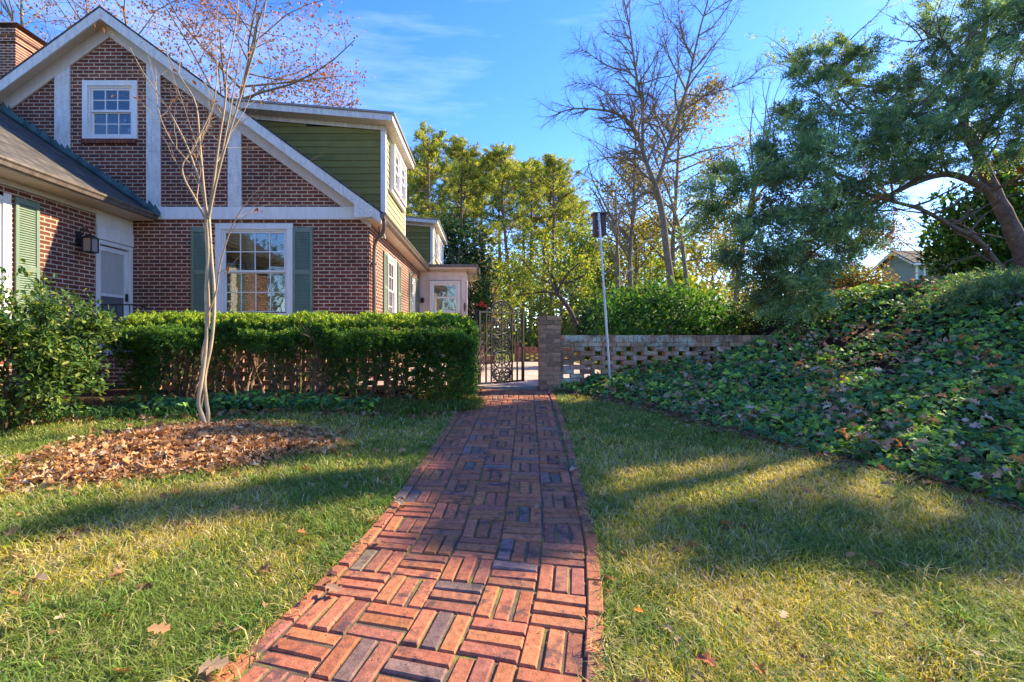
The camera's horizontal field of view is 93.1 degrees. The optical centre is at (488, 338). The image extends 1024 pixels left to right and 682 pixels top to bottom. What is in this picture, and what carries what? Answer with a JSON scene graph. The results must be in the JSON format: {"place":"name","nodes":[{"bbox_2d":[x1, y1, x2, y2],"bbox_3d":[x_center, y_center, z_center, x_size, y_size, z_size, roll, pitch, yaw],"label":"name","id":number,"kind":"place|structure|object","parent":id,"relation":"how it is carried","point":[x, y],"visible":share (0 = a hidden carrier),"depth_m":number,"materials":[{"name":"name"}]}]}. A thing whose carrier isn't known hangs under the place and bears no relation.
{"place":"outdoors","nodes":[
{"label":"outdoors","id":0,"kind":"place"},
{"bbox_2d":[210,389,611,681],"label":"brick path","id":1,"kind":"structure","parent":0,"point":[440,558],"depth_m":2.04,"materials":[{"name":"red brick"}]},
{"bbox_2d":[325,582,341,592],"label":"fallen leaf","id":2,"kind":"object","parent":1,"relation":"on","point":[332,587],"visible":1,"depth_m":1.94,"materials":[{"name":"plant"}]},
{"bbox_2d":[392,498,402,504],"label":"fallen leaf","id":3,"kind":"object","parent":1,"relation":"on","point":[399,501],"visible":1,"depth_m":2.82,"materials":[{"name":"plant"}]},
{"bbox_2d":[348,361,600,388],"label":"patio","id":4,"kind":"structure","parent":0,"point":[531,374],"depth_m":9.62,"materials":[{"name":"white concrete"}]},
{"bbox_2d":[481,346,494,363],"bbox_3d":[-0.075,0.465,14.325,0.574,0.520,0.674,0,0,0],"label":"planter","id":5,"kind":"object","parent":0,"point":[488,357],"visible":0.27,"depth_m":14.00,"materials":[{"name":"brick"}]},
{"bbox_2d":[0,285,1023,681],"bbox_3d":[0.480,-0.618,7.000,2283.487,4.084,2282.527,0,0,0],"label":"ground","id":6,"kind":"structure","parent":0,"point":[122,391],"depth_m":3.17,"materials":[{"name":"green plant"}]},
{"bbox_2d":[0,0,67,41],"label":"bare tree","id":7,"kind":"object","parent":6,"relation":"on","point":[6,8],"visible":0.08,"depth_m":28.04,"materials":[{"name":"brown plant"}]},
{"bbox_2d":[0,257,127,431],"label":"shrub","id":8,"kind":"object","parent":6,"relation":"on","point":[73,362],"visible":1,"depth_m":4.65,"materials":[{"name":"green plant"}]},
{"bbox_2d":[0,0,272,99],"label":"russet oak","id":9,"kind":"object","parent":6,"relation":"on","point":[86,9],"visible":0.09,"depth_m":32.11,"materials":[{"name":"red plant"}]},
{"bbox_2d":[148,621,170,633],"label":"fallen leaf","id":10,"kind":"object","parent":6,"relation":"on","point":[161,627],"visible":1,"depth_m":1.67,"materials":[{"name":"orange plant"}]},
{"bbox_2d":[0,417,360,493],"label":"leaf litter","id":11,"kind":"object","parent":6,"relation":"on","point":[153,448],"visible":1,"depth_m":3.78,"materials":[{"name":"brown plant"}]},
{"bbox_2d":[94,0,320,423],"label":"slender tree","id":12,"kind":"object","parent":6,"relation":"on","point":[205,358],"visible":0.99,"depth_m":4.82,"materials":[{"name":"beige plant"}]},
{"bbox_2d":[198,654,228,674],"bbox_3d":[-0.845,1.000,1.488,0.086,0.021,0.079,0,0,27],"label":"fallen leaf","id":13,"kind":"object","parent":6,"relation":"on","point":[216,663],"visible":1,"depth_m":1.49,"materials":[{"name":"beige plant"}]},
{"bbox_2d":[0,5,481,395],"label":"brick house","id":14,"kind":"structure","parent":6,"relation":"on","point":[97,200],"depth_m":9.00,"materials":[{"name":"red brick"}]},
{"bbox_2d":[0,192,10,318],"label":"window","id":15,"kind":"structure","parent":14,"relation":"in","point":[5,199],"depth_m":6.63,"materials":[{"name":"white paint"}]},
{"bbox_2d":[82,80,137,138],"bbox_3d":[-7.015,-4.253,9.052,1.020,1.085,0.156,0,0,0],"label":"window","id":16,"kind":"structure","parent":14,"relation":"in","point":[103,116],"depth_m":9.03,"materials":[{"name":"white paint"}]},
{"bbox_2d":[100,245,127,354],"bbox_3d":[-6.635,-0.660,8.572,0.070,1.880,0.670,0,0,0],"label":"door","id":17,"kind":"structure","parent":14,"relation":"in","point":[113,262],"depth_m":8.61,"materials":[{"name":"white paint"}]},
{"bbox_2d":[96,210,133,246],"bbox_3d":[-6.660,-1.939,8.572,0.180,0.478,0.840,0,0,0],"label":"door panel","id":18,"kind":"structure","parent":14,"relation":"in","point":[109,227],"depth_m":8.52,"materials":[{"name":"white paint"}]},
{"bbox_2d":[215,223,292,315],"bbox_3d":[-4.338,-1.270,9.077,1.435,1.740,0.216,0,0,0],"label":"window","id":19,"kind":"structure","parent":14,"relation":"in","point":[251,270],"depth_m":9.06,"materials":[{"name":"white paint"}]},
{"bbox_2d":[388,253,396,312],"bbox_3d":[-2.272,-1.115,11.120,0.156,1.570,1.040,0,0,0],"label":"window","id":20,"kind":"structure","parent":14,"relation":"in","point":[392,262],"depth_m":11.46,"materials":[{"name":"white paint"}]},
{"bbox_2d":[389,143,400,197],"bbox_3d":[-2.117,-3.820,11.080,0.126,1.000,0.760,0,0,0],"label":"window","id":21,"kind":"structure","parent":14,"relation":"in","point":[395,157],"depth_m":10.87,"materials":[{"name":"white paint"}]},
{"bbox_2d":[398,157,406,207],"bbox_3d":[-2.117,-3.820,11.880,0.126,1.000,0.760,0,0,0],"label":"window","id":22,"kind":"structure","parent":14,"relation":"in","point":[403,199],"depth_m":12.12,"materials":[{"name":"white paint"}]},
{"bbox_2d":[412,278,414,311],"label":"window","id":23,"kind":"structure","parent":14,"relation":"in","point":[413,280],"depth_m":14.52,"materials":[{"name":"white paint"}]},
{"bbox_2d":[435,234,439,260],"bbox_3d":[-2.117,-3.820,20.300,0.126,1.000,0.800,0,0,0],"label":"window","id":24,"kind":"structure","parent":14,"relation":"in","point":[437,255],"depth_m":19.90,"materials":[{"name":"white paint"}]},
{"bbox_2d":[439,239,441,263],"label":"window","id":25,"kind":"structure","parent":14,"relation":"in","point":[440,261],"depth_m":21.45,"materials":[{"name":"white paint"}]},
{"bbox_2d":[442,243,443,263],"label":"window","id":26,"kind":"structure","parent":14,"relation":"in","point":[442,243],"depth_m":22.30,"materials":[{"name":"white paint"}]},
{"bbox_2d":[430,281,459,312],"bbox_3d":[-1.385,-1.340,15.542,0.970,1.020,0.116,0,0,0],"label":"window","id":27,"kind":"structure","parent":14,"relation":"in","point":[432,283],"depth_m":15.51,"materials":[{"name":"white paint"}]},
{"bbox_2d":[468,283,472,316],"bbox_3d":[-0.627,-1.350,17.400,0.116,1.100,1.600,0,0,0],"label":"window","id":28,"kind":"structure","parent":14,"relation":"in","point":[469,286],"depth_m":16.60,"materials":[{"name":"glass"}]},
{"bbox_2d":[111,0,374,107],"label":"russet oak","id":29,"kind":"object","parent":6,"relation":"on","point":[301,79],"visible":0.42,"depth_m":30.59,"materials":[{"name":"red plant"}]},
{"bbox_2d":[0,384,493,425],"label":"border plants","id":30,"kind":"object","parent":6,"relation":"on","point":[161,406],"visible":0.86,"depth_m":5.58,"materials":[{"name":"green plant"}]},
{"bbox_2d":[132,339,464,389],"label":"garden wall","id":31,"kind":"structure","parent":6,"relation":"on","point":[229,381],"depth_m":7.22,"materials":[{"name":"brick"}]},
{"bbox_2d":[101,309,498,402],"bbox_3d":[-2.368,0.210,6.398,5.081,1.259,1.898,0,0,0],"label":"hedge","id":32,"kind":"object","parent":6,"relation":"on","point":[461,335],"visible":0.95,"depth_m":5.97,"materials":[{"name":"leaf"},{"name":"bark"}]},
{"bbox_2d":[405,165,436,215],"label":"pine tree","id":33,"kind":"object","parent":6,"relation":"on","point":[415,195],"visible":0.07,"depth_m":49.70,"materials":[{"name":"green plant"}]},
{"bbox_2d":[405,120,465,217],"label":"pine tree","id":34,"kind":"object","parent":6,"relation":"on","point":[428,147],"visible":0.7,"depth_m":42.31,"materials":[{"name":"green plant"}]},
{"bbox_2d":[411,149,468,215],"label":"pine tree","id":35,"kind":"object","parent":6,"relation":"on","point":[424,163],"visible":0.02,"depth_m":56.17,"materials":[{"name":"green plant"}]},
{"bbox_2d":[409,142,496,261],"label":"pine tree","id":36,"kind":"object","parent":6,"relation":"on","point":[443,177],"visible":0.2,"depth_m":47.09,"materials":[{"name":"green plant"}]},
{"bbox_2d":[414,134,505,241],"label":"pine tree","id":37,"kind":"object","parent":6,"relation":"on","point":[470,162],"visible":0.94,"depth_m":39.61,"materials":[{"name":"green plant"}]},
{"bbox_2d":[438,158,500,247],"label":"pine tree","id":38,"kind":"object","parent":6,"relation":"on","point":[466,204],"visible":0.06,"depth_m":55.46,"materials":[{"name":"green plant"}]},
{"bbox_2d":[426,202,526,314],"bbox_3d":[-1.797,-3.727,29.512,10.434,9.129,8.473,0,0,29],"label":"magnolia","id":39,"kind":"object","parent":6,"relation":"on","point":[473,255],"visible":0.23,"depth_m":29.16,"materials":[{"name":"green plant"}]},
{"bbox_2d":[439,152,516,327],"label":"pine tree","id":40,"kind":"object","parent":6,"relation":"on","point":[482,198],"visible":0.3,"depth_m":45.54,"materials":[{"name":"green plant"}]},
{"bbox_2d":[454,274,519,351],"bbox_3d":[-0.426,-0.741,16.352,3.194,3.126,3.396,0,0,0],"label":"flowering shrub","id":41,"kind":"object","parent":6,"relation":"on","point":[483,303],"visible":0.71,"depth_m":16.34,"materials":[{"name":"green plant"}]},
{"bbox_2d":[468,248,505,333],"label":"broadleaf tree","id":42,"kind":"object","parent":6,"relation":"on","point":[491,300],"depth_m":34.20,"materials":[{"name":"green plant"}]},
{"bbox_2d":[459,153,529,328],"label":"pine tree","id":43,"kind":"object","parent":6,"relation":"on","point":[499,210],"visible":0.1,"depth_m":52.91,"materials":[{"name":"green plant"}]},
{"bbox_2d":[480,254,523,329],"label":"broadleaf tree","id":44,"kind":"object","parent":6,"relation":"on","point":[499,278],"visible":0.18,"depth_m":36.17,"materials":[{"name":"green plant"}]},
{"bbox_2d":[467,142,539,338],"bbox_3d":[1.449,-7.815,40.037,6.445,17.558,7.250,0,0,-23],"label":"pine tree","id":45,"kind":"object","parent":6,"relation":"on","point":[501,195],"visible":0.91,"depth_m":39.84,"materials":[{"name":"green plant"}]},
{"bbox_2d":[477,386,537,389],"bbox_3d":[0.235,0.807,7.335,1.030,0.185,0.150,0,0,0],"label":"threshold","id":46,"kind":"object","parent":6,"relation":"on","point":[512,387],"visible":0.24,"depth_m":7.26,"materials":[{"name":"stone"}]},
{"bbox_2d":[482,213,534,334],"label":"broadleaf tree","id":47,"kind":"object","parent":6,"relation":"on","point":[508,241],"visible":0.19,"depth_m":44.11,"materials":[{"name":"green plant"}]},
{"bbox_2d":[487,159,555,331],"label":"pine tree","id":48,"kind":"object","parent":6,"relation":"on","point":[534,214],"visible":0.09,"depth_m":56.89,"materials":[{"name":"green plant"}]},
{"bbox_2d":[491,252,563,341],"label":"broadleaf tree","id":49,"kind":"object","parent":6,"relation":"on","point":[512,277],"visible":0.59,"depth_m":32.42,"materials":[{"name":"green plant"}]},
{"bbox_2d":[500,155,562,327],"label":"pine tree","id":50,"kind":"object","parent":6,"relation":"on","point":[537,186],"visible":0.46,"depth_m":49.85,"materials":[{"name":"green plant"}]},
{"bbox_2d":[514,215,566,315],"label":"broadleaf tree","id":51,"kind":"object","parent":6,"relation":"on","point":[537,238],"visible":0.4,"depth_m":42.98,"materials":[{"name":"green plant"}]},
{"bbox_2d":[512,158,572,314],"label":"pine tree","id":52,"kind":"object","parent":6,"relation":"on","point":[548,193],"visible":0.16,"depth_m":54.20,"materials":[{"name":"green plant"}]},
{"bbox_2d":[514,342,596,361],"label":"garden wall","id":53,"kind":"structure","parent":6,"relation":"on","point":[532,350],"depth_m":15.62,"materials":[{"name":"brick"}]},
{"bbox_2d":[526,176,585,317],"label":"pine tree","id":54,"kind":"object","parent":6,"relation":"on","point":[548,201],"visible":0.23,"depth_m":53.68,"materials":[{"name":"green plant"}]},
{"bbox_2d":[499,231,613,333],"bbox_3d":[2.431,-1.738,17.145,4.103,4.232,2.077,0,0,0],"label":"leaning tree","id":55,"kind":"object","parent":6,"relation":"on","point":[556,290],"visible":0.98,"depth_m":17.01,"materials":[{"name":"green plant"}]},
{"bbox_2d":[526,153,594,315],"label":"pine tree","id":56,"kind":"object","parent":6,"relation":"on","point":[549,160],"visible":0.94,"depth_m":41.41,"materials":[{"name":"green plant"}]},
{"bbox_2d":[544,196,591,298],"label":"pine tree","id":57,"kind":"object","parent":6,"relation":"on","point":[570,218],"visible":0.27,"depth_m":46.16,"materials":[{"name":"green plant"}]},
{"bbox_2d":[539,213,610,329],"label":"broadleaf tree","id":58,"kind":"object","parent":6,"relation":"on","point":[588,247],"visible":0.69,"depth_m":29.36,"materials":[{"name":"green plant"}]},
{"bbox_2d":[559,200,605,244],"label":"pine tree","id":59,"kind":"object","parent":6,"relation":"on","point":[589,210],"visible":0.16,"depth_m":51.40,"materials":[{"name":"green plant"}]},
{"bbox_2d":[556,218,621,299],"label":"broadleaf tree","id":60,"kind":"object","parent":6,"relation":"on","point":[587,228],"visible":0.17,"depth_m":41.66,"materials":[{"name":"green plant"}]},
{"bbox_2d":[573,242,627,302],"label":"broadleaf tree","id":61,"kind":"object","parent":6,"relation":"on","point":[608,280],"visible":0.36,"depth_m":33.63,"materials":[{"name":"green plant"}]},
{"bbox_2d":[591,212,610,380],"bbox_3d":[1.650,-0.531,7.048,0.259,2.620,0.245,0,0,0],"label":"birdhouse pole","id":62,"kind":"object","parent":6,"relation":"on","point":[599,224],"visible":0.93,"depth_m":6.94,"materials":[{"name":"white metal"}]},
{"bbox_2d":[566,286,647,359],"bbox_3d":[3.251,-0.395,13.038,2.404,2.153,1.940,0,0,0],"label":"dark shrub","id":63,"kind":"object","parent":6,"relation":"on","point":[579,329],"visible":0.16,"depth_m":12.91,"materials":[{"name":"green plant"}]},
{"bbox_2d":[587,174,652,303],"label":"bare tree","id":64,"kind":"object","parent":6,"relation":"on","point":[618,267],"visible":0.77,"depth_m":24.00,"materials":[{"name":"brown plant"}]},
{"bbox_2d":[557,76,687,298],"bbox_3d":[7.987,-8.171,28.065,7.945,13.339,7.361,0,0,0],"label":"bare tree","id":65,"kind":"object","parent":6,"relation":"on","point":[629,239],"visible":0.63,"depth_m":27.80,"materials":[{"name":"brown plant"}]},
{"bbox_2d":[576,141,677,305],"bbox_3d":[10.531,-7.988,35.649,6.778,11.519,7.771,0,0,29],"label":"golden tree","id":66,"kind":"object","parent":6,"relation":"on","point":[637,265],"visible":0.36,"depth_m":34.65,"materials":[{"name":"yellow plant"}]},
{"bbox_2d":[634,607,643,612],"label":"fallen leaf","id":67,"kind":"object","parent":6,"relation":"on","point":[638,609],"visible":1,"depth_m":1.78,"materials":[{"name":"orange plant"}]},
{"bbox_2d":[624,214,678,290],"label":"broadleaf tree","id":68,"kind":"object","parent":6,"relation":"on","point":[659,264],"visible":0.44,"depth_m":39.71,"materials":[{"name":"green plant"}]},
{"bbox_2d":[526,0,779,288],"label":"bare tree","id":69,"kind":"object","parent":6,"relation":"on","point":[669,143],"visible":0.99,"depth_m":19.88,"materials":[{"name":"brown plant"}]},
{"bbox_2d":[617,122,691,299],"bbox_3d":[9.944,-7.411,28.150,5.377,11.374,3.589,0,0,-32],"label":"bare tree","id":70,"kind":"object","parent":6,"relation":"on","point":[682,248],"visible":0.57,"depth_m":27.50,"materials":[{"name":"brown plant"}]},
{"bbox_2d":[537,316,782,389],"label":"garden wall","id":71,"kind":"structure","parent":6,"relation":"on","point":[552,341],"depth_m":7.22,"materials":[{"name":"brick"}]},
{"bbox_2d":[580,273,746,374],"bbox_3d":[3.015,-0.194,8.611,2.837,1.943,2.051,0,0,0],"label":"laurel hedge","id":72,"kind":"object","parent":6,"relation":"on","point":[648,303],"visible":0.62,"depth_m":8.18,"materials":[{"name":"green plant"}]},
{"bbox_2d":[454,213,881,352],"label":"woodland","id":73,"kind":"object","parent":6,"relation":"on","point":[529,337],"visible":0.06,"depth_m":60.75,"materials":[{"name":"green plant"}]},
{"bbox_2d":[651,258,711,299],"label":"broadleaf tree","id":74,"kind":"object","parent":6,"relation":"on","point":[678,272],"visible":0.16,"depth_m":29.63,"materials":[{"name":"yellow plant"}]},
{"bbox_2d":[609,66,759,281],"bbox_3d":[12.960,-9.585,32.602,9.650,15.056,9.339,0,0,0],"label":"golden tree","id":75,"kind":"object","parent":6,"relation":"on","point":[673,249],"visible":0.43,"depth_m":31.56,"materials":[{"name":"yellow plant"}]},
{"bbox_2d":[695,652,715,666],"bbox_3d":[0.681,1.004,1.516,0.056,0.025,0.055,0,0,0],"label":"fallen leaf","id":76,"kind":"object","parent":6,"relation":"on","point":[705,658],"visible":1,"depth_m":1.52,"materials":[{"name":"brown plant"}]},
{"bbox_2d":[676,187,746,303],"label":"golden tree","id":77,"kind":"object","parent":6,"relation":"on","point":[694,248],"visible":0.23,"depth_m":35.71,"materials":[{"name":"yellow plant"}]},
{"bbox_2d":[711,293,807,334],"bbox_3d":[4.918,-0.427,8.518,1.937,1.141,1.552,0,0,0],"label":"dark shrub","id":78,"kind":"object","parent":6,"relation":"on","point":[745,320],"visible":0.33,"depth_m":8.33,"materials":[{"name":"green plant"}]},
{"bbox_2d":[728,64,794,301],"bbox_3d":[14.053,-8.025,24.641,3.630,12.704,5.798,0,0,29],"label":"bare tree","id":79,"kind":"object","parent":6,"relation":"on","point":[754,191],"visible":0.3,"depth_m":24.75,"materials":[{"name":"brown plant"}]},
{"bbox_2d":[779,610,788,617],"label":"fallen leaf","id":80,"kind":"object","parent":6,"relation":"on","point":[783,614],"visible":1,"depth_m":1.74,"materials":[{"name":"beige plant"}]},
{"bbox_2d":[554,269,1023,507],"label":"ivy","id":81,"kind":"object","parent":6,"relation":"on","point":[931,463],"visible":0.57,"depth_m":4.98,"materials":[{"name":"green plant"}]},
{"bbox_2d":[583,269,1023,489],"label":"bank leaf litter","id":82,"kind":"object","parent":81,"relation":"on","point":[891,439],"visible":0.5,"depth_m":5.14,"materials":[{"name":"plant"}]},
{"bbox_2d":[673,0,1023,333],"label":"juniper","id":83,"kind":"object","parent":6,"relation":"on","point":[900,125],"visible":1,"depth_m":7.62,"materials":[{"name":"green plant"}]},
{"bbox_2d":[811,259,899,290],"bbox_3d":[10.861,-1.822,15.048,3.480,1.414,1.964,0,0,0],"label":"garden shrub","id":84,"kind":"object","parent":6,"relation":"on","point":[851,281],"visible":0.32,"depth_m":14.59,"materials":[{"name":"green plant"}]},
{"bbox_2d":[880,480,895,485],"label":"fallen leaf","id":85,"kind":"object","parent":6,"relation":"on","point":[887,482],"visible":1,"depth_m":2.79,"materials":[{"name":"plant"}]},
{"bbox_2d":[872,250,951,282],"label":"house","id":86,"kind":"structure","parent":6,"relation":"on","point":[904,271],"depth_m":28.78,"materials":[{"name":"paint"}]},
{"bbox_2d":[875,138,1023,268],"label":"broadleaf shrub","id":87,"kind":"object","parent":6,"relation":"on","point":[1019,169],"visible":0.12,"depth_m":10.23,"materials":[{"name":"green plant"}]},
{"bbox_2d":[891,167,1023,280],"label":"broadleaf shrub","id":88,"kind":"object","parent":6,"relation":"on","point":[955,246],"visible":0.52,"depth_m":10.00,"materials":[{"name":"green plant"}]},
{"bbox_2d":[906,262,1023,321],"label":"ground juniper","id":89,"kind":"object","parent":6,"relation":"on","point":[1006,281],"visible":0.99,"depth_m":6.06,"materials":[{"name":"green plant"}]},
{"bbox_2d":[971,649,983,655],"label":"fallen leaf","id":90,"kind":"object","parent":6,"relation":"on","point":[979,653],"visible":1,"depth_m":1.53,"materials":[{"name":"beige plant"}]},
{"bbox_2d":[0,387,1023,681],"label":"scattered leaf litter","id":91,"kind":"object","parent":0,"point":[634,405],"visible":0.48,"depth_m":3.35,"materials":[{"name":"brown plant"}]},
{"bbox_2d":[0,0,1023,327],"label":"sky","id":92,"kind":"structure","parent":0,"point":[472,69],"materials":[{"name":"blue"}]},
{"bbox_3d":[-0.182,0.178,7.218,0.045,1.245,0.045,0,0,0],"label":"gate post","id":93,"kind":"object","parent":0,"visible":0},
{"bbox_2d":[478,300,524,384],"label":"iron gate","id":94,"kind":"structure","parent":93,"relation":"attached to","point":[508,373],"depth_m":7.50,"materials":[{"name":"black metal"}]}
]}

